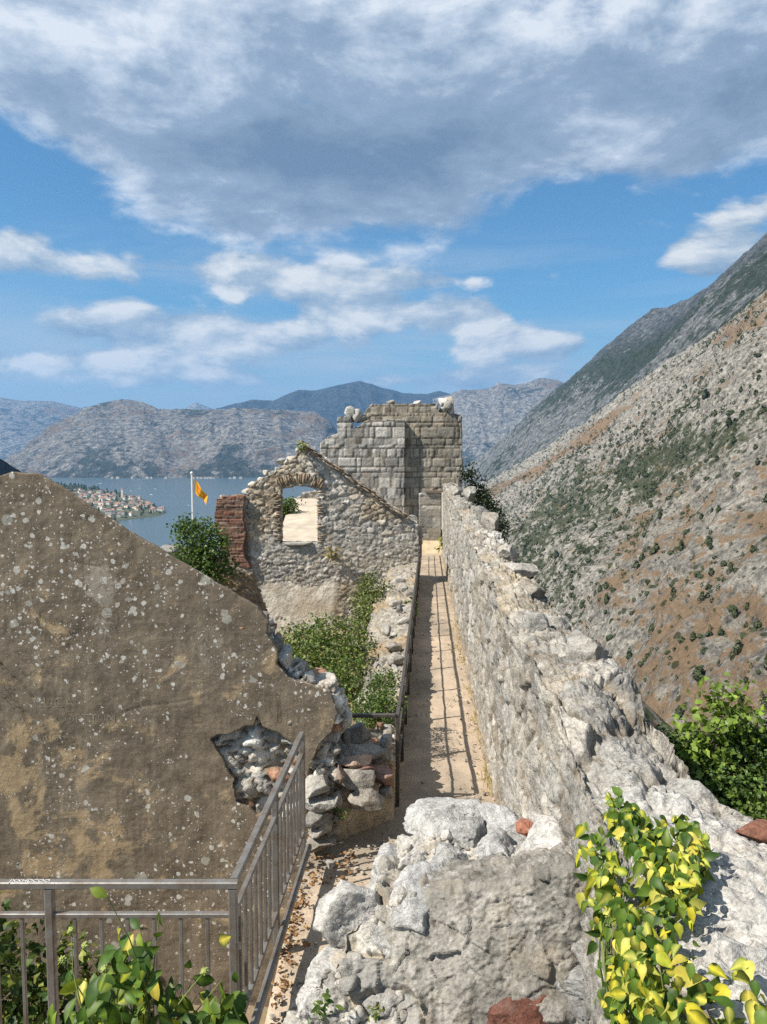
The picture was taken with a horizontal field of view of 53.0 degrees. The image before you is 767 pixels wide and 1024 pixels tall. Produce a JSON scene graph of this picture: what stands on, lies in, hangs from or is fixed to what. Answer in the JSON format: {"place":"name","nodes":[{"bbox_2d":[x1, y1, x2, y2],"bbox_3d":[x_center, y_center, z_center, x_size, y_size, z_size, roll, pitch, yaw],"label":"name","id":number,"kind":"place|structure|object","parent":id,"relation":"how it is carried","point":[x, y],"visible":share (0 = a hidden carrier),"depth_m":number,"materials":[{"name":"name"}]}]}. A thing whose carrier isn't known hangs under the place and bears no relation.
{"place":"outdoors","nodes":[
{"label":"outdoors","id":0,"kind":"place"},
{"bbox_2d":[0,459,21,475],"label":"hill shoulder","id":1,"kind":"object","parent":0,"point":[5,467],"visible":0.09,"depth_m":882.25},
{"bbox_2d":[0,397,81,459],"bbox_3d":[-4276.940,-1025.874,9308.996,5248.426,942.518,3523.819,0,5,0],"label":"distant mountain","id":2,"kind":"structure","parent":0,"point":[23,424],"depth_m":8973.67,"materials":[{"name":"stone"}]},
{"bbox_2d":[67,485,166,520],"bbox_3d":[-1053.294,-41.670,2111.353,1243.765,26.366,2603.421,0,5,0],"label":"spit","id":3,"kind":"structure","parent":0,"point":[138,515],"depth_m":1616.56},
{"bbox_2d":[56,482,160,519],"bbox_3d":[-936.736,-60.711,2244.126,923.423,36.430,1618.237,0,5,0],"label":"wood","id":4,"kind":"object","parent":3,"relation":"on","point":[70,487],"visible":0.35,"depth_m":2165.10,"materials":[{"name":"green plant"}]},
{"bbox_2d":[105,510,111,514],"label":"village house","id":5,"kind":"structure","parent":3,"relation":"on","point":[107,512],"depth_m":1536.25,"materials":[{"name":"ceramic"}]},
{"bbox_2d":[16,1004,267,1023],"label":"yard floor","id":6,"kind":"structure","parent":0,"point":[249,1011],"depth_m":7.83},
{"bbox_2d":[0,863,159,1023],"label":"bush","id":7,"kind":"object","parent":6,"relation":"on","point":[12,1009],"visible":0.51,"depth_m":6.53,"materials":[{"name":"green plant"}]},
{"bbox_2d":[4,399,336,477],"bbox_3d":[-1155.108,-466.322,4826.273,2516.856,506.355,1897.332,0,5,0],"label":"mountain across bay","id":8,"kind":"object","parent":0,"point":[124,438],"visible":0.73,"depth_m":4280.58,"materials":[{"name":"grey stone"}]},
{"bbox_2d":[48,477,313,556],"bbox_3d":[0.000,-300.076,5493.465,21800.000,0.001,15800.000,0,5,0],"label":"water","id":9,"kind":"structure","parent":0,"point":[172,496],"depth_m":2396.45,"materials":[{"name":"blue liquid"}]},
{"bbox_2d":[185,402,211,409],"bbox_3d":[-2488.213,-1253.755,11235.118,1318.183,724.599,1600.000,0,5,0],"label":"mountain peak","id":10,"kind":"structure","parent":0,"point":[196,406],"depth_m":11352.06,"materials":[{"name":"grey stone"}]},
{"bbox_2d":[282,498,317,540],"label":"terrace","id":11,"kind":"structure","parent":0,"point":[301,525],"depth_m":36.81,"materials":[{"name":"beige stone"}]},
{"bbox_2d":[282,490,305,521],"bbox_3d":[-5.274,-0.091,39.968,2.186,2.037,1.578,-3,6,-35],"label":"bush","id":12,"kind":"object","parent":11,"relation":"on","point":[289,507],"visible":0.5,"depth_m":39.85,"materials":[{"name":"green plant"}]},
{"bbox_2d":[297,490,316,498],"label":"terrace parapet","id":13,"kind":"structure","parent":11,"relation":"on","point":[309,494],"depth_m":45.69,"materials":[{"name":"beige stone"}]},
{"bbox_2d":[216,381,449,429],"bbox_3d":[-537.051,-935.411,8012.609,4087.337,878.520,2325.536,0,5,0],"label":"mountain range","id":14,"kind":"structure","parent":0,"point":[331,404],"depth_m":7807.37,"materials":[{"name":"stone"}]},
{"bbox_2d":[275,630,400,727],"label":"house floor","id":15,"kind":"structure","parent":0,"point":[339,632],"depth_m":26.17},
{"bbox_2d":[275,610,378,726],"bbox_3d":[-1.090,2.876,14.040,2.269,1.610,3.755,0,5,0],"label":"bush","id":16,"kind":"object","parent":15,"relation":"on","point":[331,661],"visible":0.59,"depth_m":14.29,"materials":[{"name":"green plant"}]},
{"bbox_2d":[265,535,495,1023],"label":"path","id":17,"kind":"structure","parent":0,"point":[437,606],"depth_m":10.43,"materials":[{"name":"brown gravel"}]},
{"bbox_2d":[0,731,311,1023],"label":"metal railing","id":18,"kind":"object","parent":17,"relation":"on","point":[274,804],"visible":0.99,"depth_m":5.02,"materials":[{"name":"metal"}]},
{"bbox_2d":[269,849,364,1007],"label":"dry leaves","id":19,"kind":"object","parent":17,"relation":"on","point":[304,943],"visible":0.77,"depth_m":6.44,"materials":[{"name":"brown plant"}]},
{"bbox_2d":[326,860,336,869],"bbox_3d":[-0.492,3.291,7.194,0.087,0.089,0.112,3,6,37],"label":"loose stone","id":20,"kind":"object","parent":17,"relation":"on","point":[330,864],"visible":1,"depth_m":7.16,"materials":[{"name":"stone"}]},
{"bbox_2d":[305,722,395,852],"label":"ruined stub wall","id":21,"kind":"structure","parent":17,"relation":"on","point":[365,783],"depth_m":7.88,"materials":[{"name":"stone"}]},
{"bbox_2d":[328,807,348,820],"bbox_3d":[-0.445,2.963,7.570,0.211,0.149,0.151,3,6,37],"label":"weed","id":22,"kind":"object","parent":21,"relation":"attached to","point":[337,809],"visible":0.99,"depth_m":7.55,"materials":[{"name":"green plant"}]},
{"bbox_2d":[346,538,421,806],"bbox_3d":[0.982,2.271,22.662,0.631,2.246,28.208,0,5,5],"label":"walkway railing","id":23,"kind":"object","parent":17,"relation":"on","point":[404,691],"visible":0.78,"depth_m":10.22,"materials":[{"name":"metal"}]},
{"bbox_2d":[320,396,462,540],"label":"stone tower","id":24,"kind":"structure","parent":17,"relation":"on","point":[407,458],"depth_m":39.23,"materials":[{"name":"grey stone"}]},
{"bbox_2d":[283,797,589,1023],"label":"broken wall end","id":25,"kind":"structure","parent":17,"relation":"on","point":[460,911],"depth_m":4.25,"materials":[{"name":"stone"}]},
{"bbox_2d":[307,988,344,1023],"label":"weed","id":26,"kind":"object","parent":25,"relation":"on","point":[327,1000],"visible":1,"depth_m":4.05,"materials":[{"name":"green plant"}]},
{"bbox_2d":[367,1001,384,1022],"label":"weed","id":27,"kind":"object","parent":25,"relation":"on","point":[375,1008],"visible":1,"depth_m":3.93,"materials":[{"name":"green plant"}]},
{"bbox_2d":[434,537,442,552],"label":"weed","id":28,"kind":"object","parent":17,"relation":"on","point":[440,545],"visible":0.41,"depth_m":37.03,"materials":[{"name":"yellow plant"}]},
{"bbox_2d":[438,553,492,794],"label":"dry grass","id":29,"kind":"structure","parent":17,"relation":"on","point":[489,783],"depth_m":11.72,"materials":[{"name":"plant"}]},
{"bbox_2d":[0,0,766,409],"label":"sky","id":30,"kind":"structure","parent":0,"point":[213,204],"materials":[{"name":"blue"}]},
{"bbox_2d":[432,378,562,466],"bbox_3d":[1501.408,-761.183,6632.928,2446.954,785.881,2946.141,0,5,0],"label":"mountain cliffs","id":31,"kind":"structure","parent":0,"point":[493,415],"depth_m":6031.77,"materials":[{"name":"grey stone"}]},
{"bbox_2d":[462,290,766,774],"bbox_3d":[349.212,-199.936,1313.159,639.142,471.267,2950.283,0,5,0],"label":"mountain slope","id":32,"kind":"structure","parent":0,"point":[739,589],"depth_m":409.30,"materials":[{"name":"grey stone"}]},
{"bbox_2d":[597,584,602,592],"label":"hillside shrub","id":33,"kind":"object","parent":32,"relation":"on","point":[599,589],"visible":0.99,"depth_m":387.51,"materials":[{"name":"green plant"}]},
{"bbox_2d":[604,593,608,604],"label":"hillside shrub","id":34,"kind":"object","parent":32,"relation":"on","point":[606,598],"visible":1,"depth_m":365.12,"materials":[{"name":"green plant"}]},
{"bbox_2d":[605,634,612,640],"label":"hillside shrub","id":35,"kind":"object","parent":32,"relation":"on","point":[609,636],"visible":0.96,"depth_m":337.98,"materials":[{"name":"green plant"}]},
{"bbox_2d":[477,293,766,725],"bbox_3d":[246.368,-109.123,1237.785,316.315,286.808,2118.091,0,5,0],"label":"scrub","id":36,"kind":"object","parent":32,"relation":"on","point":[569,507],"visible":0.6,"depth_m":675.66,"materials":[{"name":"green plant"}]},
{"bbox_2d":[626,650,631,659],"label":"hillside shrub","id":37,"kind":"object","parent":32,"relation":"on","point":[628,654],"visible":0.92,"depth_m":309.60,"materials":[{"name":"green plant"}]},
{"bbox_2d":[633,560,639,569],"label":"hillside shrub","id":38,"kind":"object","parent":32,"relation":"on","point":[636,563],"visible":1,"depth_m":364.98,"materials":[{"name":"green plant"}]},
{"bbox_2d":[639,553,644,561],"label":"hillside shrub","id":39,"kind":"object","parent":32,"relation":"on","point":[641,556],"visible":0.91,"depth_m":372.19,"materials":[{"name":"green plant"}]},
{"bbox_2d":[649,548,657,554],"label":"hillside shrub","id":40,"kind":"object","parent":32,"relation":"on","point":[652,551],"visible":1,"depth_m":366.47,"materials":[{"name":"green plant"}]},
{"bbox_2d":[651,483,656,491],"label":"hillside shrub","id":41,"kind":"object","parent":32,"relation":"on","point":[654,485],"visible":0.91,"depth_m":527.00,"materials":[{"name":"green plant"}]},
{"bbox_2d":[653,542,659,550],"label":"hillside shrub","id":42,"kind":"object","parent":32,"relation":"on","point":[656,545],"visible":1,"depth_m":367.77,"materials":[{"name":"green plant"}]},
{"bbox_2d":[670,587,675,595],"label":"hillside shrub","id":43,"kind":"object","parent":32,"relation":"on","point":[673,590],"visible":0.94,"depth_m":313.88,"materials":[{"name":"green plant"}]},
{"bbox_2d":[675,705,682,719],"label":"hillside shrub","id":44,"kind":"object","parent":32,"relation":"on","point":[678,710],"visible":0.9,"depth_m":225.15,"materials":[{"name":"green plant"}]},
{"bbox_2d":[677,637,684,642],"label":"hillside shrub","id":45,"kind":"object","parent":32,"relation":"on","point":[679,639],"visible":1,"depth_m":260.40,"materials":[{"name":"green plant"}]},
{"bbox_2d":[678,539,684,550],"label":"hillside shrub","id":46,"kind":"object","parent":32,"relation":"on","point":[681,544],"visible":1,"depth_m":336.02,"materials":[{"name":"green plant"}]},
{"bbox_2d":[689,631,695,641],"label":"hillside shrub","id":47,"kind":"object","parent":32,"relation":"on","point":[693,635],"visible":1,"depth_m":254.72,"materials":[{"name":"green plant"}]},
{"bbox_2d":[692,665,704,680],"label":"hillside shrub","id":48,"kind":"object","parent":32,"relation":"on","point":[698,671],"visible":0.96,"depth_m":230.23,"materials":[{"name":"green plant"}]},
{"bbox_2d":[700,591,704,600],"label":"hillside shrub","id":49,"kind":"object","parent":32,"relation":"on","point":[702,593],"visible":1,"depth_m":271.00,"materials":[{"name":"green plant"}]},
{"bbox_2d":[700,647,707,653],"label":"hillside shrub","id":50,"kind":"object","parent":32,"relation":"on","point":[703,650],"visible":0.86,"depth_m":244.29,"materials":[{"name":"green plant"}]},
{"bbox_2d":[701,389,708,399],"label":"hillside shrub","id":51,"kind":"object","parent":32,"relation":"on","point":[705,392],"visible":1,"depth_m":599.81,"materials":[{"name":"green plant"}]},
{"bbox_2d":[704,584,711,589],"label":"hillside shrub","id":52,"kind":"object","parent":32,"relation":"on","point":[708,586],"visible":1,"depth_m":284.02,"materials":[{"name":"green plant"}]},
{"bbox_2d":[704,535,712,546],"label":"hillside shrub","id":53,"kind":"object","parent":32,"relation":"on","point":[708,540],"visible":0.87,"depth_m":318.15,"materials":[{"name":"green plant"}]},
{"bbox_2d":[705,631,712,636],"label":"hillside shrub","id":54,"kind":"object","parent":32,"relation":"on","point":[707,633],"visible":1,"depth_m":249.84,"materials":[{"name":"green plant"}]},
{"bbox_2d":[708,567,713,575],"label":"hillside shrub","id":55,"kind":"object","parent":32,"relation":"on","point":[710,570],"visible":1,"depth_m":290.21,"materials":[{"name":"green plant"}]},
{"bbox_2d":[717,627,723,635],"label":"hillside shrub","id":56,"kind":"object","parent":32,"relation":"on","point":[720,631],"visible":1,"depth_m":247.48,"materials":[{"name":"green plant"}]},
{"bbox_2d":[720,560,726,566],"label":"hillside shrub","id":57,"kind":"object","parent":32,"relation":"on","point":[724,562],"visible":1,"depth_m":289.19,"materials":[{"name":"green plant"}]},
{"bbox_2d":[725,416,732,426],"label":"hillside shrub","id":58,"kind":"object","parent":32,"relation":"on","point":[728,421],"visible":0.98,"depth_m":484.96,"materials":[{"name":"green plant"}]},
{"bbox_2d":[725,410,734,414],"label":"hillside shrub","id":59,"kind":"object","parent":32,"relation":"on","point":[728,413],"visible":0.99,"depth_m":505.39,"materials":[{"name":"green plant"}]},
{"bbox_2d":[727,604,734,611],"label":"hillside shrub","id":60,"kind":"object","parent":32,"relation":"on","point":[730,607],"visible":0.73,"depth_m":251.34,"materials":[{"name":"green plant"}]},
{"bbox_2d":[732,606,738,617],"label":"hillside shrub","id":61,"kind":"object","parent":32,"relation":"on","point":[734,611],"visible":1,"depth_m":247.31,"materials":[{"name":"green plant"}]},
{"bbox_2d":[733,639,742,654],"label":"hillside shrub","id":62,"kind":"object","parent":32,"relation":"on","point":[737,645],"visible":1,"depth_m":222.61,"materials":[{"name":"green plant"}]},
{"bbox_2d":[749,545,755,552],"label":"hillside shrub","id":63,"kind":"object","parent":32,"relation":"on","point":[752,548],"visible":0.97,"depth_m":279.22,"materials":[{"name":"green plant"}]},
{"bbox_2d":[752,621,761,627],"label":"hillside shrub","id":64,"kind":"object","parent":32,"relation":"on","point":[757,623],"visible":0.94,"depth_m":230.05,"materials":[{"name":"green plant"}]},
{"bbox_2d":[759,405,766,413],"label":"hillside shrub","id":65,"kind":"object","parent":32,"relation":"on","point":[763,409],"visible":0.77,"depth_m":409.71,"materials":[{"name":"green plant"}]},
{"bbox_2d":[761,695,766,705],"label":"hillside shrub","id":66,"kind":"object","parent":32,"relation":"on","point":[764,699],"visible":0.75,"depth_m":193.63,"materials":[{"name":"green plant"}]},
{"bbox_2d":[763,656,766,669],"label":"hillside shrub","id":67,"kind":"object","parent":32,"relation":"on","point":[765,661],"visible":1,"depth_m":203.55,"materials":[{"name":"green plant"}]},
{"bbox_2d":[462,233,766,485],"bbox_3d":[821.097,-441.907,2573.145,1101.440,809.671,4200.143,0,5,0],"label":"mountain ridge","id":68,"kind":"structure","parent":0,"point":[652,339],"depth_m":1928.31,"materials":[{"name":"grey stone"}]},
{"bbox_2d":[643,702,725,786],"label":"ground","id":69,"kind":"structure","parent":0,"point":[653,717],"depth_m":43.81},
{"bbox_2d":[0,472,351,1006],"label":"house gable","id":70,"kind":"structure","parent":69,"relation":"on","point":[160,709],"depth_m":7.70,"materials":[{"name":"stone"}]},
{"bbox_2d":[190,472,207,519],"bbox_3d":[-10.566,0.686,44.187,0.972,6.025,0.205,0,5,0],"label":"flagpole","id":71,"kind":"object","parent":69,"relation":"on","point":[199,492],"visible":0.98,"depth_m":44.03,"materials":[{"name":"white metal"}]},
{"bbox_2d":[160,545,269,618],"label":"yard wall","id":72,"kind":"structure","parent":69,"relation":"on","point":[243,585],"depth_m":22.26,"materials":[{"name":"stone"}]},
{"bbox_2d":[166,510,244,585],"bbox_3d":[-4.903,1.232,21.087,2.173,2.526,1.725,0,5,0],"label":"bush","id":73,"kind":"object","parent":72,"relation":"on","point":[197,555],"visible":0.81,"depth_m":20.92,"materials":[{"name":"green plant"}]},
{"bbox_2d":[214,441,419,631],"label":"gable wall","id":74,"kind":"structure","parent":69,"relation":"on","point":[364,527],"depth_m":27.17,"materials":[{"name":"stone"}]},
{"bbox_2d":[294,440,310,451],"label":"weed","id":75,"kind":"object","parent":74,"relation":"attached to","point":[301,446],"visible":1,"depth_m":26.63,"materials":[{"name":"green plant"}]},
{"bbox_2d":[322,544,341,560],"bbox_3d":[-1.791,1.419,26.894,0.702,0.628,0.580,-2,5,-19],"label":"weed","id":76,"kind":"object","parent":74,"relation":"attached to","point":[329,556],"visible":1,"depth_m":26.81,"materials":[{"name":"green plant"}]},
{"bbox_2d":[355,562,416,747],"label":"retaining wall","id":77,"kind":"structure","parent":69,"relation":"on","point":[388,624],"depth_m":16.77,"materials":[{"name":"stone"}]},
{"bbox_2d":[339,565,395,640],"bbox_3d":[-0.457,2.567,21.300,1.672,1.900,3.189,0,5,0],"label":"bush","id":78,"kind":"object","parent":77,"relation":"on","point":[365,612],"visible":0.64,"depth_m":21.78,"materials":[{"name":"green plant"}]},
{"bbox_2d":[347,667,410,728],"bbox_3d":[-0.083,2.589,10.528,0.896,0.758,1.578,0,5,0],"label":"bush","id":79,"kind":"object","parent":77,"relation":"on","point":[377,703],"visible":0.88,"depth_m":10.38,"materials":[{"name":"green plant"}]},
{"bbox_2d":[403,597,418,616],"bbox_3d":[0.681,2.469,19.735,0.499,0.555,0.451,1,5,14],"label":"weed","id":80,"kind":"object","parent":77,"relation":"on","point":[406,602],"visible":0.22,"depth_m":19.68,"materials":[{"name":"green plant"}]},
{"bbox_2d":[409,515,422,560],"bbox_3d":[0.977,1.014,28.312,0.981,1.817,1.041,0,5,0],"label":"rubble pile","id":81,"kind":"object","parent":77,"relation":"on","point":[415,518],"visible":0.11,"depth_m":28.20,"materials":[{"name":"grey stone"}]},
{"bbox_2d":[450,458,514,540],"bbox_3d":[4.472,1.107,34.969,2.756,7.301,5.387,0,5,0],"label":"tree","id":82,"kind":"object","parent":69,"relation":"on","point":[485,499],"visible":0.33,"depth_m":35.97,"materials":[{"name":"green plant"}]},
{"bbox_2d":[441,482,766,1023],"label":"parapet wall","id":83,"kind":"structure","parent":69,"relation":"on","point":[569,737],"depth_m":5.08,"materials":[{"name":"stone"}]},
{"bbox_2d":[572,786,719,1023],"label":"ivy","id":84,"kind":"object","parent":83,"relation":"attached to","point":[680,872],"visible":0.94,"depth_m":2.84,"materials":[{"name":"yellow plant"}]},
{"bbox_2d":[639,951,766,1023],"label":"ivy","id":85,"kind":"object","parent":83,"relation":"attached to","point":[718,991],"visible":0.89,"depth_m":2.32,"materials":[{"name":"yellow plant"}]},
{"bbox_2d":[646,672,766,819],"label":"tree","id":86,"kind":"object","parent":69,"relation":"on","point":[712,757],"visible":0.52,"depth_m":7.45,"materials":[{"name":"green plant"}]},
{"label":"earth bank","id":87,"kind":"structure","parent":0,"visible":0},
{"bbox_2d":[47,886,248,1023],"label":"ivy","id":88,"kind":"object","parent":87,"relation":"on","point":[135,982],"visible":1,"depth_m":2.92,"materials":[{"name":"green plant"}]}
]}

